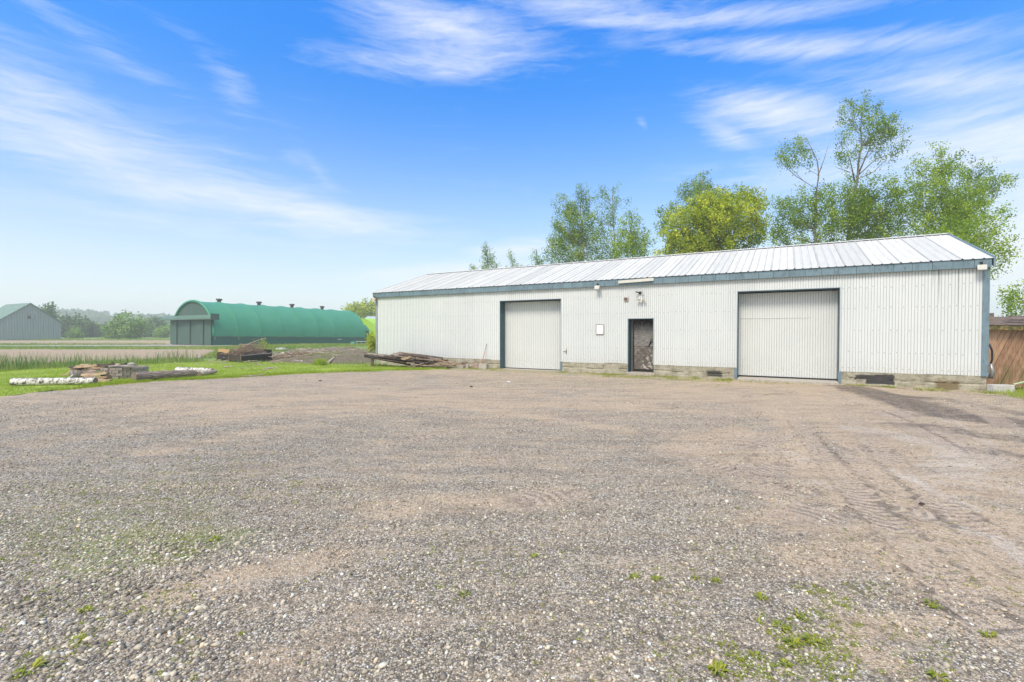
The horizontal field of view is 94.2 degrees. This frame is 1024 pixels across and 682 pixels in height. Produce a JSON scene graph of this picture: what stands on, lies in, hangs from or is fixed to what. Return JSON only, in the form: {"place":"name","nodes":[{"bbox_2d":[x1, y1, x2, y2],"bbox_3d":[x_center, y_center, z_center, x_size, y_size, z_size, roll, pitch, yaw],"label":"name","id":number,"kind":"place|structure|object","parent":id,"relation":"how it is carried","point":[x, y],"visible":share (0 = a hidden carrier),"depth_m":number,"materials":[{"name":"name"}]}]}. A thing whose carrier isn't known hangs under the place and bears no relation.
{"place":"outdoors","nodes":[
{"label":"outdoors","id":0,"kind":"place"},
{"bbox_2d":[0,340,169,343],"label":"field","id":1,"kind":"structure","parent":0,"point":[116,342],"depth_m":84.25,"materials":[{"name":"beige soil"}]},
{"bbox_2d":[0,349,214,363],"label":"ploughed field","id":2,"kind":"structure","parent":0,"point":[137,353],"depth_m":37.85,"materials":[{"name":"brown soil"}]},
{"bbox_2d":[0,344,230,345],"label":"gravel track","id":3,"kind":"structure","parent":0,"point":[117,345],"depth_m":59.53,"materials":[{"name":"grey gravel"}]},
{"bbox_2d":[0,360,449,396],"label":"lawn","id":4,"kind":"structure","parent":0,"point":[179,365],"depth_m":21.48,"materials":[{"name":"plant"}]},
{"bbox_2d":[9,378,97,385],"bbox_3d":[-14.556,1.285,15.133,2.378,0.238,0.251,0,1,-7],"label":"birch log","id":5,"kind":"object","parent":4,"relation":"on","point":[39,381],"visible":0.88,"depth_m":15.03,"materials":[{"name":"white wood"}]},
{"bbox_2d":[69,370,83,377],"bbox_3d":[-15.857,1.208,17.413,0.540,0.312,0.540,0,1,0],"label":"wood round","id":6,"kind":"object","parent":4,"relation":"on","point":[77,373],"visible":0.52,"depth_m":17.20,"materials":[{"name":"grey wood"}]},
{"bbox_2d":[83,375,111,378],"bbox_3d":[-14.388,1.264,16.524,0.900,0.141,0.331,-1,1,7],"label":"firewood slab","id":7,"kind":"object","parent":4,"relation":"on","point":[101,377],"depth_m":16.44,"materials":[{"name":"beige wood"}]},
{"bbox_2d":[81,372,109,375],"bbox_3d":[-14.917,1.190,17.045,0.850,0.113,0.378,-4,2,-6],"label":"firewood slab","id":8,"kind":"object","parent":7,"relation":"on","point":[94,374],"depth_m":16.92,"materials":[{"name":"beige wood"}]},
{"bbox_2d":[82,371,100,373],"bbox_3d":[-15.143,1.149,17.226,0.750,0.080,0.322,4,2,6],"label":"firewood slab","id":9,"kind":"object","parent":8,"relation":"on","point":[90,372],"depth_m":17.14,"materials":[{"name":"wood"}]},
{"bbox_2d":[81,368,99,371],"bbox_3d":[-15.276,1.038,17.410,0.800,0.166,0.249,-4,1,-3],"label":"firewood slab","id":10,"kind":"object","parent":9,"relation":"on","point":[87,369],"depth_m":17.30,"materials":[{"name":"brown wood"}]},
{"bbox_2d":[86,366,107,368],"bbox_3d":[-15.234,0.974,17.409,0.750,0.102,0.314,1,1,0],"label":"firewood slab","id":11,"kind":"object","parent":10,"relation":"on","point":[96,367],"depth_m":17.29,"materials":[{"name":"brown wood"}]},
{"bbox_2d":[75,364,96,367],"bbox_3d":[-15.494,0.909,17.407,0.750,0.098,0.376,-5,2,-8],"label":"firewood slab","id":12,"kind":"object","parent":11,"relation":"on","point":[82,366],"depth_m":17.26,"materials":[{"name":"beige wood"}]},
{"bbox_2d":[100,365,148,378],"bbox_3d":[-14.447,1.155,17.776,1.401,0.384,1.406,0,1,0],"label":"fire pit","id":13,"kind":"object","parent":4,"relation":"on","point":[122,372],"visible":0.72,"depth_m":17.26,"materials":[{"name":"grey brick"}]},
{"bbox_2d":[131,370,197,380],"bbox_3d":[-12.426,1.222,17.094,0.366,0.359,2.021,1,1,26],"label":"weathered log","id":14,"kind":"object","parent":4,"relation":"on","point":[154,375],"visible":0.86,"depth_m":16.87,"materials":[{"name":"grey wood"}]},
{"bbox_2d":[175,367,213,372],"bbox_3d":[-12.822,1.198,19.224,1.874,0.276,0.278,0,1,18],"label":"birch log","id":15,"kind":"object","parent":4,"relation":"on","point":[190,368],"visible":0.56,"depth_m":19.12,"materials":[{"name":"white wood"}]},
{"bbox_2d":[198,369,217,375],"bbox_3d":[-11.910,1.236,18.627,0.168,0.176,0.873,0,4,6],"label":"forked wood","id":16,"kind":"object","parent":4,"relation":"on","point":[208,372],"visible":0.92,"depth_m":18.54,"materials":[{"name":"grey wood"}]},
{"bbox_2d":[216,349,271,361],"bbox_3d":[-15.695,0.835,27.885,2.761,0.666,1.882,1,1,33],"label":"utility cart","id":17,"kind":"object","parent":4,"relation":"on","point":[255,356],"visible":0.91,"depth_m":27.30,"materials":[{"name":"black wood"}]},
{"bbox_2d":[218,349,229,352],"bbox_3d":[-16.983,0.583,28.039,1.000,0.220,0.031,4,-12,26],"label":"plywood offcut","id":18,"kind":"object","parent":17,"relation":"on","point":[224,350],"visible":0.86,"depth_m":27.99,"materials":[{"name":"beige wood"}]},
{"bbox_2d":[215,341,280,356],"bbox_3d":[-15.558,0.537,27.957,3.791,1.034,2.433,0,1,0],"label":"branch pile","id":19,"kind":"object","parent":17,"relation":"in","point":[247,348],"visible":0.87,"depth_m":27.74,"materials":[{"name":"brown wood"}]},
{"bbox_2d":[312,358,327,365],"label":"grass tuft","id":20,"kind":"object","parent":4,"relation":"on","point":[319,361],"visible":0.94,"depth_m":24.06,"materials":[{"name":"green plant"}]},
{"bbox_2d":[364,355,420,366],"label":"beam","id":21,"kind":"structure","parent":4,"relation":"on","point":[366,356],"depth_m":23.17,"materials":[{"name":"brown wood"}]},
{"bbox_2d":[364,325,369,342],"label":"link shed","id":22,"kind":"structure","parent":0,"point":[367,330],"depth_m":83.36,"materials":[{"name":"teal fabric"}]},
{"bbox_2d":[0,337,1022,395],"bbox_3d":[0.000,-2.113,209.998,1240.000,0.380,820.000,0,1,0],"label":"ground","id":23,"kind":"structure","parent":0,"point":[213,358],"depth_m":56.71,"materials":[{"name":"green plant"}]},
{"bbox_2d":[0,303,62,339],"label":"grey gable barn","id":24,"kind":"structure","parent":23,"relation":"on","point":[26,321],"depth_m":99.94,"materials":[{"name":"grey metal"}]},
{"bbox_2d":[27,314,34,318],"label":"window","id":25,"kind":"structure","parent":24,"relation":"in","point":[29,316],"depth_m":99.94,"materials":[{"name":"grey glass"}]},
{"bbox_2d":[37,301,61,318],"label":"tree","id":26,"kind":"object","parent":23,"relation":"on","point":[51,308],"visible":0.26,"depth_m":130.04,"materials":[{"name":"green plant"}]},
{"bbox_2d":[59,313,75,336],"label":"tree","id":27,"kind":"object","parent":23,"relation":"on","point":[64,319],"visible":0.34,"depth_m":148.55,"materials":[{"name":"green plant"}]},
{"bbox_2d":[63,325,85,338],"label":"field bush","id":28,"kind":"object","parent":23,"relation":"on","point":[74,333],"visible":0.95,"depth_m":125.04,"materials":[{"name":"green plant"}]},
{"bbox_2d":[65,310,91,337],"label":"tree","id":29,"kind":"object","parent":23,"relation":"on","point":[85,327],"visible":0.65,"depth_m":145.38,"materials":[{"name":"green plant"}]},
{"bbox_2d":[83,316,99,336],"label":"tree","id":30,"kind":"object","parent":23,"relation":"on","point":[92,327],"visible":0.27,"depth_m":149.62,"materials":[{"name":"green plant"}]},
{"bbox_2d":[94,324,107,336],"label":"tree","id":31,"kind":"object","parent":23,"relation":"on","point":[99,333],"visible":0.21,"depth_m":148.59,"materials":[{"name":"green plant"}]},
{"bbox_2d":[0,348,207,370],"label":"reed bed","id":32,"kind":"object","parent":23,"relation":"on","point":[26,362],"visible":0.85,"depth_m":24.15,"materials":[{"name":"green plant"}]},
{"bbox_2d":[53,308,173,325],"bbox_3d":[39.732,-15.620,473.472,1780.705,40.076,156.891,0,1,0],"label":"wood","id":33,"kind":"object","parent":23,"relation":"on","point":[101,317],"visible":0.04,"depth_m":468.72,"materials":[{"name":"green plant"}]},
{"bbox_2d":[62,324,169,336],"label":"scrub band","id":34,"kind":"object","parent":23,"relation":"on","point":[145,330],"visible":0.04,"depth_m":149.86,"materials":[{"name":"green plant"}]},
{"bbox_2d":[100,309,150,338],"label":"tree","id":35,"kind":"object","parent":23,"relation":"on","point":[121,328],"visible":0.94,"depth_m":120.47,"materials":[{"name":"green plant"}]},
{"bbox_2d":[139,323,152,336],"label":"tree","id":36,"kind":"object","parent":23,"relation":"on","point":[146,333],"visible":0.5,"depth_m":149.45,"materials":[{"name":"green plant"}]},
{"bbox_2d":[146,316,169,329],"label":"tree","id":37,"kind":"object","parent":23,"relation":"on","point":[155,321],"visible":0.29,"depth_m":158.05,"materials":[{"name":"green plant"}]},
{"bbox_2d":[152,325,168,337],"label":"field bush","id":38,"kind":"object","parent":23,"relation":"on","point":[159,332],"visible":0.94,"depth_m":138.97,"materials":[{"name":"green plant"}]},
{"bbox_2d":[0,337,366,358],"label":"verge grass","id":39,"kind":"structure","parent":23,"relation":"on","point":[216,348],"depth_m":53.02,"materials":[{"name":"green plant"}]},
{"bbox_2d":[160,299,365,344],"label":"arched green hangar","id":40,"kind":"structure","parent":23,"relation":"on","point":[197,322],"depth_m":66.10,"materials":[{"name":"teal fabric"}]},
{"bbox_2d":[170,320,176,343],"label":"sliding door panel","id":41,"kind":"structure","parent":40,"relation":"in","point":[173,323],"depth_m":64.79,"materials":[{"name":"green metal"}]},
{"bbox_2d":[177,320,182,343],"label":"sliding door panel","id":42,"kind":"structure","parent":40,"relation":"in","point":[179,322],"depth_m":64.09,"materials":[{"name":"green metal"}]},
{"bbox_2d":[183,320,189,344],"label":"sliding door panel","id":43,"kind":"structure","parent":40,"relation":"in","point":[186,323],"depth_m":63.02,"materials":[{"name":"green metal"}]},
{"bbox_2d":[191,320,195,344],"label":"sliding door panel","id":44,"kind":"structure","parent":40,"relation":"in","point":[193,322],"depth_m":62.30,"materials":[{"name":"green metal"}]},
{"bbox_2d":[196,319,202,344],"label":"sliding door panel","id":45,"kind":"structure","parent":40,"relation":"in","point":[199,323],"depth_m":61.17,"materials":[{"name":"green metal"}]},
{"bbox_2d":[204,319,211,344],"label":"sliding door panel","id":46,"kind":"structure","parent":40,"relation":"in","point":[207,322],"depth_m":60.37,"materials":[{"name":"metal"}]},
{"bbox_2d":[258,338,269,348],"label":"sapling","id":47,"kind":"object","parent":23,"relation":"on","point":[265,346],"visible":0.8,"depth_m":33.02,"materials":[{"name":"green plant"}]},
{"bbox_2d":[214,346,386,364],"bbox_3d":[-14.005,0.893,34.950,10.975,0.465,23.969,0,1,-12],"label":"soil mound","id":48,"kind":"object","parent":23,"relation":"on","point":[342,358],"visible":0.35,"depth_m":28.38,"materials":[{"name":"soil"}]},
{"bbox_2d":[162,347,369,376],"bbox_3d":[-13.255,0.903,33.281,14.692,0.619,30.669,0,1,0],"label":"mound debris","id":49,"kind":"object","parent":48,"relation":"on","point":[331,354],"visible":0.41,"depth_m":28.15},
{"bbox_2d":[268,349,329,359],"bbox_3d":[-13.446,0.854,29.232,4.445,0.674,5.386,0,1,-17],"label":"brush heap","id":50,"kind":"object","parent":48,"relation":"on","point":[304,352],"visible":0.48,"depth_m":28.73,"materials":[{"name":"brown wood"}]},
{"bbox_2d":[340,297,374,317],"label":"maple tree","id":51,"kind":"object","parent":23,"relation":"on","point":[361,310],"visible":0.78,"depth_m":125.00,"materials":[{"name":"green plant"}]},
{"bbox_2d":[361,318,375,335],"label":"lime green tunnel","id":52,"kind":"structure","parent":23,"relation":"on","point":[370,323],"depth_m":87.36,"materials":[{"name":"fabric"}]},
{"bbox_2d":[364,331,375,354],"bbox_3d":[-9.842,0.204,33.451,1.228,1.961,1.177,1,1,31],"label":"leafy shrub","id":53,"kind":"object","parent":23,"relation":"on","point":[371,342],"visible":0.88,"depth_m":33.38,"materials":[{"name":"green plant"}]},
{"bbox_2d":[406,361,473,367],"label":"lumber scraps","id":54,"kind":"object","parent":23,"relation":"on","point":[454,364],"visible":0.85,"depth_m":22.29,"materials":[{"name":"wood"}]},
{"bbox_3d":[-5.080,0.908,22.992,3.149,0.033,0.135,6,10,16],"label":"lumber board","id":55,"kind":"object","parent":54,"relation":"on","visible":0},
{"bbox_2d":[364,354,428,363],"bbox_3d":[-5.603,0.858,22.951,3.478,0.035,0.145,7,2,17],"label":"lumber board","id":56,"kind":"object","parent":55,"relation":"on","point":[395,358],"visible":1,"depth_m":22.92,"materials":[{"name":"brown wood"}]},
{"bbox_2d":[383,354,422,360],"bbox_3d":[-5.273,0.812,23.043,2.096,0.044,0.157,6,22,16],"label":"lumber board","id":57,"kind":"object","parent":55,"relation":"on","point":[386,355],"visible":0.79,"depth_m":23.12,"materials":[{"name":"brown wood"}]},
{"bbox_3d":[-4.712,0.795,22.871,2.498,0.044,0.104,6,-5,16],"label":"lumber board","id":58,"kind":"object","parent":57,"relation":"on","visible":0},
{"bbox_2d":[394,355,433,360],"bbox_3d":[-4.682,0.807,22.709,2.086,0.034,0.146,6,15,16],"label":"lumber board","id":59,"kind":"object","parent":58,"relation":"on","point":[414,358],"visible":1,"depth_m":22.62,"materials":[{"name":"wood"}]},
{"bbox_2d":[479,241,501,268],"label":"poplar tree","id":60,"kind":"object","parent":23,"relation":"on","point":[487,261],"visible":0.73,"depth_m":37.80,"materials":[{"name":"green plant"}]},
{"bbox_2d":[505,250,522,266],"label":"poplar tree","id":61,"kind":"object","parent":23,"relation":"on","point":[511,258],"visible":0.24,"depth_m":37.88,"materials":[{"name":"green plant"}]},
{"bbox_2d":[526,248,544,265],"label":"poplar tree","id":62,"kind":"object","parent":23,"relation":"on","point":[536,254],"visible":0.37,"depth_m":37.78,"materials":[{"name":"green plant"}]},
{"bbox_2d":[540,181,607,263],"bbox_3d":[4.322,-4.887,33.040,4.979,12.111,3.340,0,1,-14],"label":"poplar tree","id":63,"kind":"object","parent":23,"relation":"on","point":[574,237],"visible":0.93,"depth_m":32.65,"materials":[{"name":"green plant"}]},
{"bbox_2d":[589,181,631,259],"bbox_3d":[7.263,-5.334,34.817,3.497,12.935,3.004,0,1,0],"label":"poplar tree","id":64,"kind":"object","parent":23,"relation":"on","point":[610,253],"visible":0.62,"depth_m":34.76,"materials":[{"name":"green plant"}]},
{"bbox_2d":[610,207,657,258],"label":"poplar tree","id":65,"kind":"object","parent":23,"relation":"on","point":[631,237],"visible":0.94,"depth_m":31.60,"materials":[{"name":"green plant"}]},
{"bbox_2d":[372,233,995,390],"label":"long white building","id":66,"kind":"structure","parent":23,"relation":"on","point":[909,311],"depth_m":17.33,"materials":[{"name":"metal"}]},
{"bbox_2d":[505,301,560,369],"bbox_3d":[0.988,-0.250,21.424,3.200,3.048,0.090,1,1,30],"label":"garage door","id":67,"kind":"structure","parent":66,"relation":"in","point":[532,329],"depth_m":21.43,"materials":[{"name":"white metal"}]},
{"bbox_2d":[596,324,603,333],"bbox_3d":[3.585,-0.474,19.392,0.330,0.410,0.026,1,1,30],"label":"notice board","id":68,"kind":"object","parent":66,"relation":"attached to","point":[599,328],"visible":1,"depth_m":19.38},
{"bbox_2d":[618,278,653,283],"bbox_3d":[4.808,-2.345,18.496,1.380,0.115,0.045,-1,0,30],"label":"loose flashing","id":69,"kind":"object","parent":66,"relation":"attached to","point":[636,280],"visible":1,"depth_m":18.48,"materials":[{"name":"white metal"}]},
{"bbox_2d":[633,320,652,371],"bbox_3d":[5.246,0.187,18.942,0.840,2.045,0.120,1,1,30],"label":"entry door","id":70,"kind":"structure","parent":66,"relation":"in","point":[642,329],"depth_m":18.96,"materials":[{"name":"brown wood"}]},
{"bbox_2d":[738,290,837,379],"bbox_3d":[9.527,-0.199,16.513,3.200,2.980,0.090,1,1,30],"label":"garage door","id":71,"kind":"structure","parent":66,"relation":"in","point":[794,335],"depth_m":16.46,"materials":[{"name":"white metal"}]},
{"bbox_2d":[977,262,986,270],"bbox_3d":[13.395,-2.140,13.569,0.208,0.246,0.199,1,1,30],"label":"flood light","id":72,"kind":"object","parent":66,"relation":"attached to","point":[981,266],"visible":1,"depth_m":13.51,"materials":[{"name":"white plastic"}]},
{"bbox_2d":[989,344,992,363],"bbox_3d":[13.951,0.407,13.860,0.141,0.666,0.050,0,1,0],"label":"black hose","id":73,"kind":"object","parent":66,"relation":"hanging from","point":[991,349],"visible":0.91,"depth_m":13.84,"materials":[{"name":"plastic"}]},
{"bbox_2d":[988,363,994,378],"bbox_3d":[13.865,0.872,13.757,0.111,0.446,0.136,0,1,-23],"label":"downpipe piece","id":74,"kind":"object","parent":66,"relation":"attached to","point":[992,372],"visible":0.98,"depth_m":13.72,"materials":[{"name":"metal"}]},
{"bbox_2d":[652,169,752,250],"bbox_3d":[13.270,-5.452,33.167,7.253,13.250,3.016,0,1,-14],"label":"ash tree","id":75,"kind":"object","parent":23,"relation":"on","point":[702,185],"visible":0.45,"depth_m":32.81,"materials":[{"name":"green plant"}]},
{"bbox_2d":[650,182,773,255],"bbox_3d":[11.957,-4.152,28.856,7.054,10.843,4.505,1,1,29],"label":"manitoba maple tree","id":76,"kind":"object","parent":23,"relation":"on","point":[712,218],"visible":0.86,"depth_m":28.09,"materials":[{"name":"green plant"}]},
{"bbox_2d":[753,134,850,246],"bbox_3d":[15.879,-5.129,25.971,5.225,12.869,2.924,0,1,0],"label":"poplar tree","id":77,"kind":"object","parent":23,"relation":"on","point":[803,222],"visible":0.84,"depth_m":25.79,"materials":[{"name":"green plant"}]},
{"bbox_2d":[812,88,923,240],"bbox_3d":[19.680,-6.418,26.817,5.837,15.412,3.482,0,1,0],"label":"poplar tree","id":78,"kind":"object","parent":23,"relation":"on","point":[859,203],"visible":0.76,"depth_m":26.48,"materials":[{"name":"green plant"}]},
{"bbox_2d":[879,141,1015,250],"bbox_3d":[23.155,-4.815,25.738,6.210,12.248,3.601,0,1,0],"label":"poplar tree","id":79,"kind":"object","parent":23,"relation":"on","point":[963,211],"visible":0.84,"depth_m":25.32,"materials":[{"name":"green plant"}]},
{"bbox_2d":[921,205,1023,285],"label":"poplar tree","id":80,"kind":"object","parent":23,"relation":"on","point":[973,240],"visible":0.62,"depth_m":19.61,"materials":[{"name":"green plant"}]},
{"bbox_2d":[936,155,1018,232],"bbox_3d":[28.200,-4.977,28.813,4.179,12.441,2.690,1,1,25],"label":"poplar tree","id":81,"kind":"object","parent":23,"relation":"on","point":[1001,179],"visible":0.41,"depth_m":28.35,"materials":[{"name":"green plant"}]},
{"bbox_2d":[996,278,1023,316],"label":"maple tree","id":82,"kind":"object","parent":23,"relation":"on","point":[1008,299],"visible":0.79,"depth_m":19.09,"materials":[{"name":"green plant"}]},
{"bbox_2d":[0,367,1023,681],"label":"gravel yard","id":83,"kind":"structure","parent":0,"point":[864,437],"depth_m":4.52,"materials":[{"name":"grey gravel"}]},
{"bbox_2d":[12,656,48,679],"bbox_3d":[-2.406,1.626,2.379,0.129,0.040,0.151,1,1,29],"label":"weed","id":84,"kind":"object","parent":83,"relation":"on","point":[38,659],"visible":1,"depth_m":2.39,"materials":[{"name":"green plant"}]},
{"bbox_2d":[68,633,88,645],"bbox_3d":[-2.377,1.632,2.607,0.099,0.023,0.107,0,1,0],"label":"weed","id":85,"kind":"object","parent":83,"relation":"on","point":[80,636],"visible":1,"depth_m":2.62,"materials":[{"name":"green plant"}]},
{"bbox_2d":[76,605,93,613],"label":"weed","id":86,"kind":"object","parent":83,"relation":"on","point":[88,607],"visible":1,"depth_m":2.90,"materials":[{"name":"green plant"}]},
{"bbox_2d":[478,363,487,368],"bbox_3d":[-1.312,1.160,21.805,0.420,0.260,0.200,1,-6,24],"label":"concrete block","id":87,"kind":"object","parent":83,"relation":"on","point":[482,365],"depth_m":21.72,"materials":[{"name":"beige concrete"}]},
{"bbox_2d":[0,370,1022,404],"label":"gravel stones","id":88,"kind":"object","parent":83,"relation":"on","point":[434,389],"visible":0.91,"depth_m":14.19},
{"bbox_2d":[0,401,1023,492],"bbox_3d":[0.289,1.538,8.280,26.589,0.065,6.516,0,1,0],"label":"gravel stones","id":89,"kind":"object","parent":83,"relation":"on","point":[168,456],"visible":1,"depth_m":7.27,"materials":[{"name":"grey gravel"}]},
{"bbox_2d":[0,378,1023,681],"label":"ground weeds","id":90,"kind":"object","parent":83,"relation":"on","point":[810,654],"visible":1,"depth_m":2.88,"materials":[{"name":"green plant"}]},
{"bbox_2d":[361,364,1004,394],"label":"wall weeds","id":91,"kind":"object","parent":83,"relation":"on","point":[731,380],"depth_m":17.09,"materials":[{"name":"green plant"}]},
{"bbox_2d":[706,658,732,678],"bbox_3d":[1.033,1.632,2.376,0.135,0.036,0.131,0,1,0],"label":"weed","id":92,"kind":"object","parent":83,"relation":"on","point":[721,665],"visible":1,"depth_m":2.38,"materials":[{"name":"green plant"}]},
{"bbox_2d":[748,650,761,659],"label":"weed","id":93,"kind":"object","parent":83,"relation":"on","point":[757,652],"visible":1,"depth_m":2.49,"materials":[{"name":"green plant"}]},
{"bbox_2d":[754,591,769,599],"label":"weed","id":94,"kind":"object","parent":83,"relation":"on","point":[760,595],"visible":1,"depth_m":3.04,"materials":[{"name":"green plant"}]},
{"bbox_2d":[772,620,790,633],"bbox_3d":[1.542,1.633,2.730,0.106,0.032,0.118,-1,1,-42],"label":"weed","id":95,"kind":"object","parent":83,"relation":"on","point":[784,626],"visible":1,"depth_m":2.73,"materials":[{"name":"green plant"}]},
{"bbox_2d":[778,658,795,668],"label":"weed","id":96,"kind":"object","parent":83,"relation":"on","point":[786,663],"visible":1,"depth_m":2.42,"materials":[{"name":"green plant"}]},
{"bbox_2d":[781,636,805,648],"bbox_3d":[1.533,1.635,2.587,0.131,0.032,0.109,0,1,0],"label":"weed","id":97,"kind":"object","parent":83,"relation":"on","point":[796,640],"visible":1,"depth_m":2.60,"materials":[{"name":"green plant"}]},
{"bbox_2d":[791,607,809,618],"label":"weed","id":98,"kind":"object","parent":83,"relation":"on","point":[798,615],"visible":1,"depth_m":2.84,"materials":[{"name":"green plant"}]},
{"bbox_2d":[801,632,822,647],"bbox_3d":[1.643,1.636,2.605,0.117,0.031,0.125,1,1,27],"label":"weed","id":99,"kind":"object","parent":83,"relation":"on","point":[812,639],"visible":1,"depth_m":2.60,"materials":[{"name":"green plant"}]},
{"bbox_2d":[924,599,944,609],"bbox_3d":[2.592,1.623,2.934,0.106,0.027,0.098,0,1,18],"label":"weed","id":100,"kind":"object","parent":83,"relation":"on","point":[932,605],"visible":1,"depth_m":2.93,"materials":[{"name":"green plant"}]},
{"bbox_2d":[926,667,950,681],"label":"weed","id":101,"kind":"object","parent":83,"relation":"on","point":[933,674],"visible":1,"depth_m":2.33,"materials":[{"name":"green plant"}]},
{"bbox_2d":[979,629,997,637],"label":"weed","id":102,"kind":"object","parent":83,"relation":"on","point":[987,633],"visible":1,"depth_m":2.64,"materials":[{"name":"green plant"}]},
{"bbox_2d":[987,384,1014,392],"bbox_3d":[13.787,1.341,13.417,0.550,0.220,0.220,0,1,4],"label":"concrete block","id":103,"kind":"object","parent":83,"relation":"on","point":[996,387],"depth_m":13.32,"materials":[{"name":"grey concrete"}]},
{"bbox_2d":[986,313,1023,387],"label":"collapsing shed","id":104,"kind":"structure","parent":83,"relation":"on","point":[1006,338],"depth_m":14.30,"materials":[{"name":"brown wood"}]},
{"bbox_3d":[-3.700,1.171,22.477,2.024,0.050,0.100,3,1,8],"label":"beam","id":105,"kind":"object","parent":83,"relation":"on","visible":0},
{"bbox_2d":[367,356,448,367],"bbox_3d":[-5.038,1.009,23.005,4.311,0.039,0.169,6,10,15],"label":"lumber board","id":106,"kind":"object","parent":105,"relation":"on","point":[401,360],"visible":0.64,"depth_m":23.09,"materials":[{"name":"brown wood"}]},
{"bbox_2d":[376,358,424,364],"bbox_3d":[-5.388,0.992,22.914,2.538,0.028,0.148,6,12,17],"label":"lumber board","id":107,"kind":"object","parent":106,"relation":"on","point":[396,361],"visible":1,"depth_m":22.95,"materials":[{"name":"wood"}]},
{"bbox_2d":[0,0,1023,316],"label":"sky","id":108,"kind":"structure","parent":0,"point":[157,156],"materials":[{"name":"blue"}]},
{"bbox_2d":[990,386,1023,399],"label":"corner grass","id":109,"kind":"structure","parent":0,"point":[1014,393],"depth_m":12.88,"materials":[{"name":"green plant"}]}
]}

